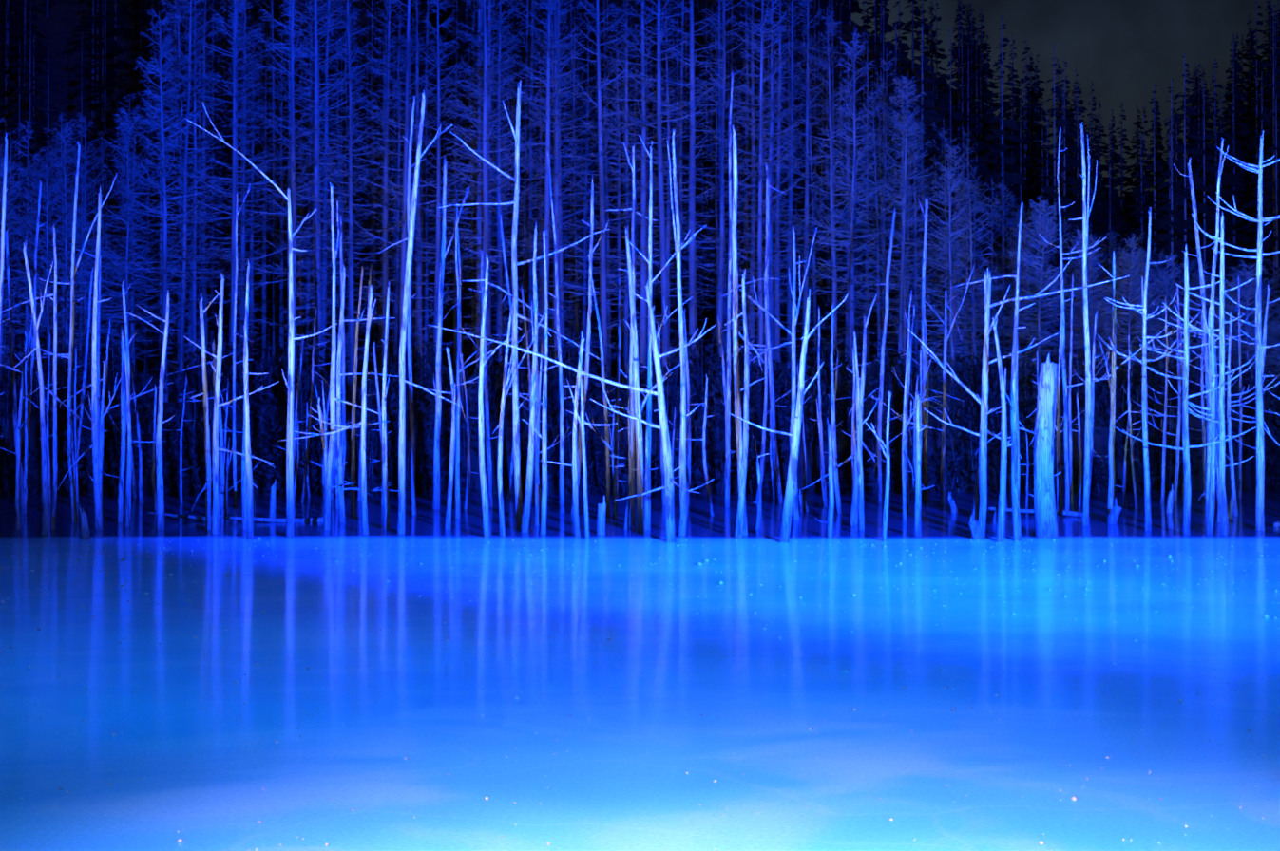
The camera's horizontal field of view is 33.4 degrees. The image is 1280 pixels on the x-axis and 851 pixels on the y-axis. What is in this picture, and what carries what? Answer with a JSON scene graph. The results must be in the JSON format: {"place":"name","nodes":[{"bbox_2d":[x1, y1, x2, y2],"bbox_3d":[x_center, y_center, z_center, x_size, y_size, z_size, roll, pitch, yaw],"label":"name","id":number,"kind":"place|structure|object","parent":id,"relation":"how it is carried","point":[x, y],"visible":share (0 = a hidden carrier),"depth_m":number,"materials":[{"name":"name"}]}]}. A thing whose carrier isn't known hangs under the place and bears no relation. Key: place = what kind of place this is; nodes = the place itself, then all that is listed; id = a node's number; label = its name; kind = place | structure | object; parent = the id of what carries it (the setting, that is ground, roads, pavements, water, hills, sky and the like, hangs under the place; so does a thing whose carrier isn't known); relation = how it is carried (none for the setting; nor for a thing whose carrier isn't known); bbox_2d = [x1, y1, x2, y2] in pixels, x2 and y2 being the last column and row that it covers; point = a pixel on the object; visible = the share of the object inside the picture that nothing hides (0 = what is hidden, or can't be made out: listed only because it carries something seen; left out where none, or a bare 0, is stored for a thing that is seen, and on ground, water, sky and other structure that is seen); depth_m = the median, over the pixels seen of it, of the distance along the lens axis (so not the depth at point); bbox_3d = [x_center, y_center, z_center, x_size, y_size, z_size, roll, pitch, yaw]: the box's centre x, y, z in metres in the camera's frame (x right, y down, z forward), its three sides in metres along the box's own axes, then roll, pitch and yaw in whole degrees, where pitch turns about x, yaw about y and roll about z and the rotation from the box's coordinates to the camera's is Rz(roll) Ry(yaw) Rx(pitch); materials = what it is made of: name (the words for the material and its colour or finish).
{"place":"outdoors","nodes":[
{"label":"outdoors","id":0,"kind":"place"},
{"bbox_2d":[0,491,1279,850],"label":"pond water","id":1,"kind":"structure","parent":0,"point":[614,778],"depth_m":13.91,"materials":[{"name":"water"}]},
{"bbox_2d":[0,70,1279,542],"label":"bare tree trunks","id":2,"kind":"object","parent":1,"relation":"in","point":[1047,509],"visible":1,"depth_m":43.66,"materials":[{"name":"white wood"}]},
{"bbox_2d":[0,537,1279,850],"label":"light reflections","id":3,"kind":"object","parent":1,"relation":"on","point":[1074,798],"visible":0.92,"depth_m":18.71,"materials":[{"name":"white"}]},
{"bbox_2d":[0,0,1279,387],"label":"conifer","id":4,"kind":"object","parent":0,"point":[1032,186],"depth_m":192.86,"materials":[{"name":"blue plant"}]},
{"bbox_2d":[0,0,1279,495],"bbox_3d":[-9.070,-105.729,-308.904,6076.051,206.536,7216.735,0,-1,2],"label":"terrain","id":5,"kind":"structure","parent":0,"point":[61,23],"depth_m":224.15,"materials":[{"name":"blue plant"}]},
{"bbox_2d":[0,0,1279,406],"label":"larch forest","id":6,"kind":"object","parent":5,"relation":"on","point":[1034,238],"depth_m":110.64,"materials":[{"name":"blue plant"}]},
{"bbox_2d":[0,310,1279,496],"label":"bank shrubs","id":7,"kind":"object","parent":5,"relation":"on","point":[964,454],"depth_m":92.57,"materials":[{"name":"blue plant"}]},
{"bbox_2d":[841,0,1279,196],"label":"sky","id":8,"kind":"structure","parent":0,"point":[1124,47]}
]}

